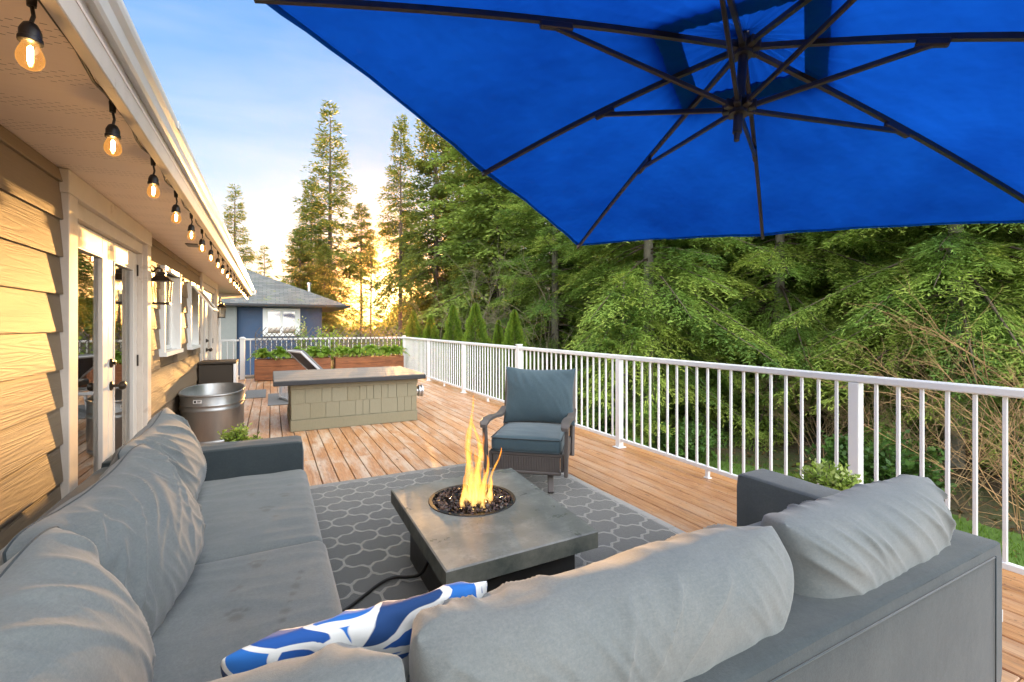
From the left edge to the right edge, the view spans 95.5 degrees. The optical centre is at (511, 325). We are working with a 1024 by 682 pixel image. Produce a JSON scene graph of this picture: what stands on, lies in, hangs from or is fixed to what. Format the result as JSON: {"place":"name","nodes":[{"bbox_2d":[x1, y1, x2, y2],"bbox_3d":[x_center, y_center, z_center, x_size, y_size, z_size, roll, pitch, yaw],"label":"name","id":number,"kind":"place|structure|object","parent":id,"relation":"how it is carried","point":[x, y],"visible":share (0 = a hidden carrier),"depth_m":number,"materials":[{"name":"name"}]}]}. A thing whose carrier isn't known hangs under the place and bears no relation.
{"place":"outdoors","nodes":[
{"label":"outdoors","id":0,"kind":"place"},
{"bbox_2d":[123,0,583,328],"label":"sky","id":1,"kind":"structure","parent":0,"point":[245,86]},
{"bbox_2d":[238,332,1023,534],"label":"ground","id":2,"kind":"structure","parent":0,"point":[953,503],"depth_m":10.12,"materials":[{"name":"green plant"}]},
{"bbox_2d":[0,0,255,549],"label":"house","id":3,"kind":"structure","parent":2,"relation":"on","point":[101,355],"depth_m":2.48,"materials":[{"name":"beige wood"}]},
{"bbox_2d":[78,224,107,484],"bbox_3d":[-2.789,0.367,3.034,0.051,2.005,0.817,0,0,-27],"label":"door","id":4,"kind":"structure","parent":3,"relation":"in","point":[92,247],"depth_m":3.17,"materials":[{"name":"paint"}]},
{"bbox_2d":[108,239,138,457],"bbox_3d":[-3.132,0.367,3.793,0.139,2.005,0.830,0,0,-27],"label":"door","id":5,"kind":"structure","parent":3,"relation":"in","point":[123,269],"depth_m":3.81,"materials":[{"name":"paint"}]},
{"bbox_2d":[14,0,248,299],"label":"string lights","id":6,"kind":"object","parent":3,"relation":"hanging from","point":[29,54],"visible":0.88,"depth_m":1.75,"materials":[{"name":"glass"}]},
{"bbox_2d":[151,267,173,304],"bbox_3d":[-3.349,-0.379,4.448,0.167,0.358,0.164,0,0,-27],"label":"wall lantern","id":7,"kind":"object","parent":3,"relation":"attached to","point":[160,276],"depth_m":4.42,"materials":[{"name":"brown metal"}]},
{"bbox_2d":[159,265,183,356],"bbox_3d":[-3.894,-0.150,5.224,0.195,0.950,1.020,0,0,-27],"label":"window","id":8,"kind":"structure","parent":3,"relation":"in","point":[170,315],"depth_m":5.56,"materials":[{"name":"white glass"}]},
{"bbox_2d":[187,281,217,349],"bbox_3d":[-4.561,-0.135,6.771,0.434,0.940,0.800,0,0,-27],"label":"window","id":9,"kind":"structure","parent":3,"relation":"in","point":[193,290],"depth_m":6.83,"materials":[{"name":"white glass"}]},
{"bbox_2d":[203,290,211,359],"bbox_3d":[-5.375,0.367,8.118,0.139,2.005,1.050,0,0,-27],"label":"door","id":10,"kind":"structure","parent":3,"relation":"in","point":[205,340],"depth_m":8.44,"materials":[{"name":"paint"}]},
{"bbox_2d":[206,291,212,359],"bbox_3d":[-5.861,0.367,9.058,0.139,2.005,1.050,0,0,-27],"label":"door","id":11,"kind":"structure","parent":3,"relation":"in","point":[209,313],"depth_m":9.20,"materials":[{"name":"paint"}]},
{"bbox_2d":[218,301,226,317],"bbox_3d":[-6.143,-0.339,9.837,0.167,0.358,0.164,0,0,-27],"label":"wall lantern","id":12,"kind":"object","parent":3,"relation":"attached to","point":[220,305],"depth_m":9.81,"materials":[{"name":"brown metal"}]},
{"bbox_2d":[222,184,261,274],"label":"conifer tree","id":13,"kind":"object","parent":2,"relation":"on","point":[241,215],"visible":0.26,"depth_m":61.83,"materials":[{"name":"green plant"}]},
{"bbox_2d":[256,245,273,278],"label":"conifer tree","id":14,"kind":"object","parent":2,"relation":"on","point":[263,255],"visible":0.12,"depth_m":57.92,"materials":[{"name":"green plant"}]},
{"bbox_2d":[247,380,319,475],"bbox_3d":[-1.488,2.232,5.761,4.660,1.555,16.600,0,0,-27],"label":"deck frame","id":15,"kind":"object","parent":2,"relation":"on","point":[279,412],"depth_m":7.20,"materials":[{"name":"brown wood"}]},
{"bbox_2d":[238,377,1023,681],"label":"deck","id":16,"kind":"structure","parent":15,"relation":"on","point":[444,429],"depth_m":4.89,"materials":[{"name":"brown wood"}]},
{"bbox_2d":[0,407,341,681],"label":"outdoor sofa","id":17,"kind":"object","parent":16,"relation":"on","point":[163,545],"visible":0.96,"depth_m":1.49,"materials":[{"name":"grey fabric"}]},
{"bbox_2d":[221,581,486,681],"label":"throw pillow","id":18,"kind":"object","parent":17,"relation":"on","point":[385,626],"visible":0.52,"depth_m":0.99,"materials":[{"name":"blue fabric"}]},
{"bbox_2d":[178,382,245,444],"bbox_3d":[-3.847,1.109,5.998,0.706,0.596,1.366,0,0,-27],"label":"stock tank","id":19,"kind":"object","parent":16,"relation":"on","point":[208,411],"visible":0.84,"depth_m":5.49,"materials":[{"name":"silver metal"}]},
{"bbox_2d":[198,359,238,384],"bbox_3d":[-4.755,0.988,7.549,0.515,0.836,0.600,0,0,-27],"label":"storage box","id":20,"kind":"object","parent":16,"relation":"on","point":[218,371],"visible":0.57,"depth_m":7.32,"materials":[{"name":"brown"}]},
{"bbox_2d":[217,422,262,441],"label":"potted plant","id":21,"kind":"object","parent":16,"relation":"on","point":[239,433],"visible":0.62,"depth_m":3.36,"materials":[{"name":"green plant"}]},
{"bbox_2d":[244,389,265,398],"bbox_3d":[-5.276,1.403,9.570,0.380,0.010,1.250,0,0,-27],"label":"door mat","id":22,"kind":"object","parent":16,"relation":"on","point":[260,393],"depth_m":9.56,"materials":[{"name":"grey fabric"}]},
{"bbox_2d":[268,393,287,405],"bbox_3d":[-3.725,1.403,9.305,2.050,0.010,1.550,0,0,-27],"label":"floor mat","id":23,"kind":"object","parent":16,"relation":"on","point":[273,399],"visible":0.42,"depth_m":8.67,"materials":[{"name":"grey fabric"}]},
{"bbox_2d":[278,349,322,399],"bbox_3d":[-3.567,0.924,9.334,2.050,0.947,0.700,0,0,-44],"label":"sun lounger","id":24,"kind":"object","parent":23,"relation":"on","point":[304,359],"visible":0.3,"depth_m":8.79,"materials":[{"name":"white metal"}]},
{"bbox_2d":[254,357,330,380],"bbox_3d":[-5.770,1.129,12.283,1.800,0.522,0.440,0,0,-27],"label":"planter box","id":25,"kind":"object","parent":16,"relation":"on","point":[264,369],"visible":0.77,"depth_m":11.92,"materials":[{"name":"brown wood"}]},
{"bbox_2d":[246,348,274,360],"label":"fern","id":26,"kind":"object","parent":25,"relation":"in","point":[263,353],"visible":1,"depth_m":11.83,"materials":[{"name":"green plant"}]},
{"bbox_2d":[267,346,291,359],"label":"fern","id":27,"kind":"object","parent":25,"relation":"on","point":[279,351],"visible":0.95,"depth_m":12.00,"materials":[{"name":"green plant"}]},
{"bbox_2d":[285,346,314,357],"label":"fern","id":28,"kind":"object","parent":25,"relation":"on","point":[299,348],"visible":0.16,"depth_m":12.25,"materials":[{"name":"green plant"}]},
{"bbox_2d":[305,346,325,357],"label":"fern","id":29,"kind":"object","parent":25,"relation":"in","point":[313,351],"visible":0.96,"depth_m":12.40,"materials":[{"name":"green plant"}]},
{"bbox_2d":[313,346,336,357],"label":"fern","id":30,"kind":"object","parent":25,"relation":"on","point":[325,351],"visible":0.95,"depth_m":12.58,"materials":[{"name":"green plant"}]},
{"bbox_2d":[255,326,329,358],"bbox_3d":[-5.892,0.700,12.561,1.839,1.380,0.035,0,0,-27],"label":"lattice trellis","id":31,"kind":"object","parent":16,"relation":"on","point":[290,340],"visible":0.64,"depth_m":12.50,"materials":[{"name":"grey wood"}]},
{"bbox_2d":[221,337,402,379],"bbox_3d":[-5.427,0.852,12.956,4.788,1.114,0.150,0,0,-27],"label":"railing","id":32,"kind":"object","parent":16,"relation":"on","point":[242,358],"visible":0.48,"depth_m":12.26,"materials":[{"name":"white metal"}]},
{"bbox_2d":[273,366,425,431],"bbox_3d":[-2.506,1.062,7.092,2.027,0.695,1.520,0,0,-27],"label":"shingled box","id":33,"kind":"object","parent":16,"relation":"on","point":[330,398],"visible":1,"depth_m":6.54,"materials":[{"name":"beige wood"}]},
{"bbox_2d":[333,326,399,356],"bbox_3d":[-4.178,0.698,13.450,1.899,1.383,0.035,0,0,-27],"label":"lattice trellis","id":34,"kind":"object","parent":16,"relation":"on","point":[366,338],"visible":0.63,"depth_m":13.42,"materials":[{"name":"grey wood"}]},
{"bbox_2d":[334,355,403,368],"bbox_3d":[-4.043,1.129,13.178,1.850,0.522,0.440,0,0,-27],"label":"planter box","id":35,"kind":"object","parent":16,"relation":"on","point":[366,361],"visible":0.46,"depth_m":12.98,"materials":[{"name":"brown wood"}]},
{"bbox_2d":[329,345,358,356],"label":"fern","id":36,"kind":"object","parent":35,"relation":"in","point":[341,350],"visible":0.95,"depth_m":12.78,"materials":[{"name":"green plant"}]},
{"bbox_2d":[345,344,371,356],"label":"fern","id":37,"kind":"object","parent":35,"relation":"in","point":[358,350],"visible":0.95,"depth_m":12.93,"materials":[{"name":"green plant"}]},
{"bbox_2d":[361,344,382,355],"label":"fern","id":38,"kind":"object","parent":35,"relation":"on","point":[372,349],"visible":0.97,"depth_m":13.11,"materials":[{"name":"green plant"}]},
{"bbox_2d":[376,344,401,355],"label":"fern","id":39,"kind":"object","parent":35,"relation":"in","point":[385,349],"visible":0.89,"depth_m":13.29,"materials":[{"name":"green plant"}]},
{"bbox_2d":[383,344,409,355],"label":"fern","id":40,"kind":"object","parent":35,"relation":"on","point":[396,349],"visible":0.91,"depth_m":13.41,"materials":[{"name":"green plant"}]},
{"bbox_2d":[310,461,685,609],"bbox_3d":[-0.370,1.405,2.833,3.050,0.011,3.470,0,0,-27],"label":"rug","id":41,"kind":"object","parent":16,"relation":"on","point":[365,533],"visible":0.26,"depth_m":3.24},
{"bbox_2d":[342,561,428,611],"bbox_3d":[-0.804,1.312,2.344,0.743,0.174,0.238,0,0,-31],"label":"gas hose","id":42,"kind":"object","parent":41,"relation":"on","point":[369,591],"visible":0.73,"depth_m":2.45,"materials":[{"name":"rubber"}]},
{"bbox_2d":[391,468,597,591],"bbox_3d":[-0.134,1.182,2.558,0.864,0.432,1.095,0,0,-27],"label":"fire table","id":43,"kind":"object","parent":41,"relation":"on","point":[495,529],"visible":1,"depth_m":2.30,"materials":[{"name":"concrete"}]},
{"bbox_2d":[480,367,575,492],"bbox_3d":[0.190,0.903,4.229,0.750,0.992,0.925,0,0,12],"label":"patio armchair","id":44,"kind":"object","parent":41,"relation":"on","point":[533,434],"visible":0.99,"depth_m":4.21,"materials":[{"name":"fabric blue canvas"},{"name":"brown wicker"},{"name":"brown metal"}]},
{"bbox_2d":[209,469,1002,681],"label":"outdoor sofa","id":45,"kind":"object","parent":16,"relation":"on","point":[794,579],"visible":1,"depth_m":1.21,"materials":[{"name":"grey fabric"}]},
{"bbox_2d":[254,0,1023,248],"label":"cantilever umbrella","id":46,"kind":"object","parent":16,"relation":"on","point":[579,123],"visible":1,"depth_m":2.40,"materials":[{"name":"blue fabric"}]},
{"bbox_2d":[403,336,1023,575],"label":"railing","id":47,"kind":"object","parent":16,"relation":"on","point":[855,421],"visible":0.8,"depth_m":3.96,"materials":[{"name":"white metal"}]},
{"bbox_2d":[792,457,861,490],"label":"potted plant","id":48,"kind":"object","parent":16,"relation":"on","point":[833,478],"visible":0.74,"depth_m":2.70,"materials":[{"name":"green plant"}]},
{"bbox_2d":[221,269,349,375],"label":"neighbour house","id":49,"kind":"structure","parent":2,"relation":"on","point":[273,304],"depth_m":27.11,"materials":[{"name":"blue"}]},
{"bbox_2d":[263,308,299,335],"bbox_3d":[-13.532,-0.190,27.334,1.970,1.640,0.110,0,0,-27],"label":"window","id":50,"kind":"structure","parent":49,"relation":"in","point":[266,315],"depth_m":27.28,"materials":[{"name":"white glass"}]},
{"bbox_2d":[294,316,309,350],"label":"leafy shrub","id":51,"kind":"object","parent":2,"relation":"on","point":[303,335],"visible":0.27,"depth_m":24.95,"materials":[{"name":"green plant"}]},
{"bbox_2d":[278,226,326,332],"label":"conifer tree","id":52,"kind":"object","parent":2,"relation":"on","point":[301,253],"visible":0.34,"depth_m":46.53,"materials":[{"name":"green plant"}]},
{"bbox_2d":[281,179,340,316],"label":"conifer tree","id":53,"kind":"object","parent":2,"relation":"on","point":[311,200],"visible":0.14,"depth_m":54.49,"materials":[{"name":"green plant"}]},
{"bbox_2d":[308,325,344,362],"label":"leafy shrub","id":54,"kind":"object","parent":2,"relation":"on","point":[332,340],"visible":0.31,"depth_m":25.83,"materials":[{"name":"green plant"}]},
{"bbox_2d":[283,99,375,334],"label":"conifer tree","id":55,"kind":"object","parent":2,"relation":"on","point":[323,224],"visible":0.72,"depth_m":51.59,"materials":[{"name":"green plant"}]},
{"bbox_2d":[310,244,349,344],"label":"conifer tree","id":56,"kind":"object","parent":2,"relation":"on","point":[324,279],"visible":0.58,"depth_m":45.58,"materials":[{"name":"green plant"}]},
{"bbox_2d":[275,276,440,340],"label":"distant wood","id":57,"kind":"object","parent":2,"relation":"on","point":[392,324],"visible":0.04,"depth_m":74.74,"materials":[{"name":"plant"}]},
{"bbox_2d":[341,203,380,336],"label":"conifer tree","id":58,"kind":"object","parent":2,"relation":"on","point":[355,239],"visible":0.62,"depth_m":55.67,"materials":[{"name":"green plant"}]},
{"bbox_2d":[331,332,392,368],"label":"leafy shrub","id":59,"kind":"object","parent":2,"relation":"on","point":[362,347],"visible":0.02,"depth_m":20.07,"materials":[{"name":"green plant"}]},
{"bbox_2d":[353,240,388,344],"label":"conifer tree","id":60,"kind":"object","parent":2,"relation":"on","point":[375,324],"visible":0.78,"depth_m":49.90,"materials":[{"name":"green plant"}]},
{"bbox_2d":[368,334,418,368],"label":"leafy shrub","id":61,"kind":"object","parent":2,"relation":"on","point":[393,345],"visible":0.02,"depth_m":22.17,"materials":[{"name":"green plant"}]},
{"bbox_2d":[367,114,429,344],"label":"conifer tree","id":62,"kind":"object","parent":2,"relation":"on","point":[388,227],"visible":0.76,"depth_m":41.72,"materials":[{"name":"green plant"}]},
{"bbox_2d":[391,211,431,330],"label":"conifer tree","id":63,"kind":"object","parent":2,"relation":"on","point":[412,229],"visible":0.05,"depth_m":55.41,"materials":[{"name":"green plant"}]},
{"bbox_2d":[392,118,472,358],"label":"conifer tree","id":64,"kind":"object","parent":2,"relation":"on","point":[431,143],"visible":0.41,"depth_m":35.13,"materials":[{"name":"green plant"}]},
{"bbox_2d":[411,153,484,310],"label":"conifer tree","id":65,"kind":"object","parent":2,"relation":"on","point":[444,239],"visible":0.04,"depth_m":36.82,"materials":[{"name":"green plant"}]},
{"bbox_2d":[446,164,518,366],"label":"conifer tree","id":66,"kind":"object","parent":2,"relation":"on","point":[457,274],"visible":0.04,"depth_m":31.73,"materials":[{"name":"green plant"}]},
{"bbox_2d":[407,141,588,383],"bbox_3d":[-0.443,-7.498,22.060,8.303,21.556,8.299,0,0,-4],"label":"conifer tree","id":67,"kind":"object","parent":2,"relation":"on","point":[472,236],"visible":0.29,"depth_m":20.35,"materials":[{"name":"green plant"}]},
{"bbox_2d":[492,203,604,369],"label":"conifer tree","id":68,"kind":"object","parent":2,"relation":"on","point":[548,268],"depth_m":24.28,"materials":[{"name":"green plant"}]},
{"bbox_2d":[478,192,635,409],"bbox_3d":[1.691,-2.558,17.051,6.055,14.228,5.943,0,0,-7],"label":"fir tree","id":69,"kind":"object","parent":2,"relation":"on","point":[554,274],"visible":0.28,"depth_m":16.60,"materials":[{"name":"green plant"}]},
{"bbox_2d":[520,223,643,397],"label":"fir tree","id":70,"kind":"object","parent":2,"relation":"on","point":[582,296],"visible":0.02,"depth_m":20.25,"materials":[{"name":"green plant"}]},
{"bbox_2d":[577,270,675,454],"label":"fir tree","id":71,"kind":"object","parent":2,"relation":"on","point":[624,329],"visible":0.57,"depth_m":10.47,"materials":[{"name":"green plant"}]},
{"bbox_2d":[600,241,676,380],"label":"conifer tree","id":72,"kind":"object","parent":2,"relation":"on","point":[636,295],"depth_m":19.95,"materials":[{"name":"green plant"}]},
{"bbox_2d":[606,241,723,397],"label":"fir tree","id":73,"kind":"object","parent":2,"relation":"on","point":[629,390],"depth_m":18.61,"materials":[{"name":"green plant"}]},
{"bbox_2d":[533,217,811,446],"bbox_3d":[3.819,-3.331,12.485,6.827,15.312,7.427,0,0,-27],"label":"fir tree","id":74,"kind":"object","parent":2,"relation":"on","point":[693,272],"visible":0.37,"depth_m":11.50,"materials":[{"name":"green plant"}]},
{"bbox_2d":[620,239,758,402],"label":"conifer tree","id":75,"kind":"object","parent":2,"relation":"on","point":[636,242],"depth_m":18.30,"materials":[{"name":"green plant"}]},
{"bbox_2d":[608,235,828,424],"bbox_3d":[6.540,-3.331,15.363,6.881,16.475,7.011,0,0,40],"label":"fir tree","id":76,"kind":"object","parent":2,"relation":"on","point":[667,241],"visible":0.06,"depth_m":14.13,"materials":[{"name":"green plant"}]},
{"bbox_2d":[656,234,847,408],"bbox_3d":[9.386,-3.634,19.111,7.152,16.041,7.781,0,0,-31],"label":"fir tree","id":77,"kind":"object","parent":2,"relation":"on","point":[797,391],"depth_m":17.53,"materials":[{"name":"green plant"}]},
{"bbox_2d":[654,227,943,451],"bbox_3d":[7.416,-3.062,13.139,6.502,14.583,7.073,0,0,-9],"label":"fir tree","id":78,"kind":"object","parent":2,"relation":"on","point":[777,265],"visible":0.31,"depth_m":11.79,"materials":[{"name":"green plant"}]},
{"bbox_2d":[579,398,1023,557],"bbox_3d":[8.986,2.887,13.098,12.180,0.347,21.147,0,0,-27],"label":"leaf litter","id":79,"kind":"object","parent":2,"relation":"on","point":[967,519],"visible":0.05,"depth_m":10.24,"materials":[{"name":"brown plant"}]},
{"bbox_2d":[728,363,895,459],"bbox_3d":[6.701,1.853,10.250,2.139,2.213,2.891,0,0,-27],"label":"bare shrub","id":80,"kind":"object","parent":2,"relation":"on","point":[826,427],"visible":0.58,"depth_m":10.44,"materials":[{"name":"plant"}]},
{"bbox_2d":[753,234,912,412],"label":"conifer tree","id":81,"kind":"object","parent":2,"relation":"on","point":[827,324],"depth_m":16.21,"materials":[{"name":"green plant"}]},
{"bbox_2d":[760,227,1016,435],"bbox_3d":[10.418,-3.389,14.137,6.881,16.475,7.011,0,0,-7],"label":"fir tree","id":82,"kind":"object","parent":2,"relation":"on","point":[863,258],"visible":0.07,"depth_m":13.16,"materials":[{"name":"green plant"}]},
{"bbox_2d":[767,223,1023,497],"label":"fir tree","id":83,"kind":"object","parent":2,"relation":"on","point":[953,269],"visible":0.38,"depth_m":9.01,"materials":[{"name":"green plant"}]},
{"bbox_2d":[799,260,1023,539],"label":"bare shrub","id":84,"kind":"object","parent":2,"relation":"on","point":[1010,472],"visible":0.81,"depth_m":6.61,"materials":[{"name":"plant"}]},
{"bbox_2d":[831,227,998,406],"bbox_3d":[15.580,-3.667,18.155,7.194,17.224,7.330,0,0,9],"label":"fir tree","id":85,"kind":"object","parent":2,"relation":"on","point":[884,281],"depth_m":17.44,"materials":[{"name":"green plant"}]},
{"bbox_2d":[822,348,1008,467],"bbox_3d":[7.812,1.606,9.212,2.539,2.690,3.384,0,0,-27],"label":"bare shrub","id":86,"kind":"object","parent":2,"relation":"on","point":[938,425],"visible":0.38,"depth_m":9.10,"materials":[{"name":"plant"}]},
{"bbox_2d":[824,338,1023,510],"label":"bare shrub","id":87,"kind":"object","parent":2,"relation":"on","point":[960,482],"visible":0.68,"depth_m":7.77,"materials":[{"name":"plant"}]},
{"bbox_2d":[842,334,1023,528],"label":"bare shrub","id":88,"kind":"object","parent":2,"relation":"on","point":[982,439],"visible":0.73,"depth_m":6.47,"materials":[{"name":"brown plant"}]},
{"bbox_2d":[863,223,1023,443],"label":"fir tree","id":89,"kind":"object","parent":2,"relation":"on","point":[966,307],"visible":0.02,"depth_m":11.98,"materials":[{"name":"green plant"}]},
{"bbox_2d":[867,223,1023,473],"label":"fir tree","id":90,"kind":"object","parent":2,"relation":"on","point":[1019,280],"visible":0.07,"depth_m":9.37,"materials":[{"name":"green plant"}]},
{"bbox_2d":[942,268,1023,428],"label":"fir tree","id":91,"kind":"object","parent":2,"relation":"on","point":[995,349],"visible":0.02,"depth_m":9.71,"materials":[{"name":"green plant"}]},
{"bbox_2d":[577,406,1023,566],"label":"lawn","id":92,"kind":"structure","parent":0,"point":[1014,538],"depth_m":6.76,"materials":[{"name":"plant"}]},
{"bbox_2d":[400,311,426,370],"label":"arborvitae","id":93,"kind":"object","parent":92,"relation":"on","point":[413,320],"visible":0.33,"depth_m":17.39,"materials":[{"name":"green plant"}]},
{"bbox_2d":[414,314,441,378],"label":"arborvitae","id":94,"kind":"object","parent":92,"relation":"on","point":[430,328],"visible":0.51,"depth_m":16.85,"materials":[{"name":"green plant"}]},
{"bbox_2d":[436,304,466,384],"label":"arborvitae","id":95,"kind":"object","parent":92,"relation":"on","point":[449,324],"visible":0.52,"depth_m":16.05,"materials":[{"name":"green plant"}]},
{"bbox_2d":[456,302,492,394],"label":"arborvitae","id":96,"kind":"object","parent":92,"relation":"on","point":[474,315],"visible":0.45,"depth_m":15.04,"materials":[{"name":"green plant"}]},
{"bbox_2d":[441,254,531,388],"bbox_3d":[-1.032,-0.171,19.048,4.220,6.134,4.934,0,0,-27],"label":"bare shrub","id":97,"kind":"object","parent":92,"relation":"on","point":[487,307],"visible":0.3,"depth_m":18.81,"materials":[{"name":"brown plant"}]},
{"bbox_2d":[489,319,506,398],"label":"arborvitae","id":98,"kind":"object","parent":92,"relation":"on","point":[498,336],"visible":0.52,"depth_m":14.89,"materials":[{"name":"green plant"}]},
{"bbox_2d":[397,227,605,373],"bbox_3d":[-0.571,-0.600,18.603,7.759,6.974,6.127,0,0,-27],"label":"bare shrub","id":99,"kind":"object","parent":92,"relation":"on","point":[493,313],"visible":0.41,"depth_m":17.72,"materials":[{"name":"brown plant"}]},
{"bbox_2d":[498,309,532,399],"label":"arborvitae","id":100,"kind":"object","parent":92,"relation":"on","point":[514,321],"visible":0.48,"depth_m":14.06,"materials":[{"name":"green plant"}]},
{"bbox_2d":[484,247,588,386],"bbox_3d":[0.862,0.057,16.868,4.198,5.676,5.415,0,0,-3],"label":"bare shrub","id":101,"kind":"object","parent":92,"relation":"on","point":[547,346],"visible":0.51,"depth_m":15.41,"materials":[{"name":"brown plant"}]},
{"bbox_2d":[577,401,614,432],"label":"leafy shrub","id":102,"kind":"object","parent":92,"relation":"on","point":[602,427],"visible":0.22,"depth_m":11.38,"materials":[{"name":"green plant"}]},
{"bbox_2d":[653,416,726,459],"bbox_3d":[3.887,2.474,10.236,1.521,0.954,1.783,0,0,-5],"label":"leafy shrub","id":103,"kind":"object","parent":92,"relation":"on","point":[691,443],"visible":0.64,"depth_m":9.97,"materials":[{"name":"green plant"}]},
{"bbox_2d":[804,431,873,477],"bbox_3d":[6.038,2.451,8.449,1.316,1.053,1.182,0,0,34],"label":"leafy shrub","id":104,"kind":"object","parent":92,"relation":"on","point":[829,446],"visible":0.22,"depth_m":8.37,"materials":[{"name":"green plant"}]},
{"bbox_2d":[839,422,962,494],"bbox_3d":[6.243,2.299,7.675,1.472,1.366,1.438,0,0,16],"label":"leafy shrub","id":105,"kind":"object","parent":92,"relation":"on","point":[887,467],"visible":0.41,"depth_m":7.37,"materials":[{"name":"green plant"}]}
]}

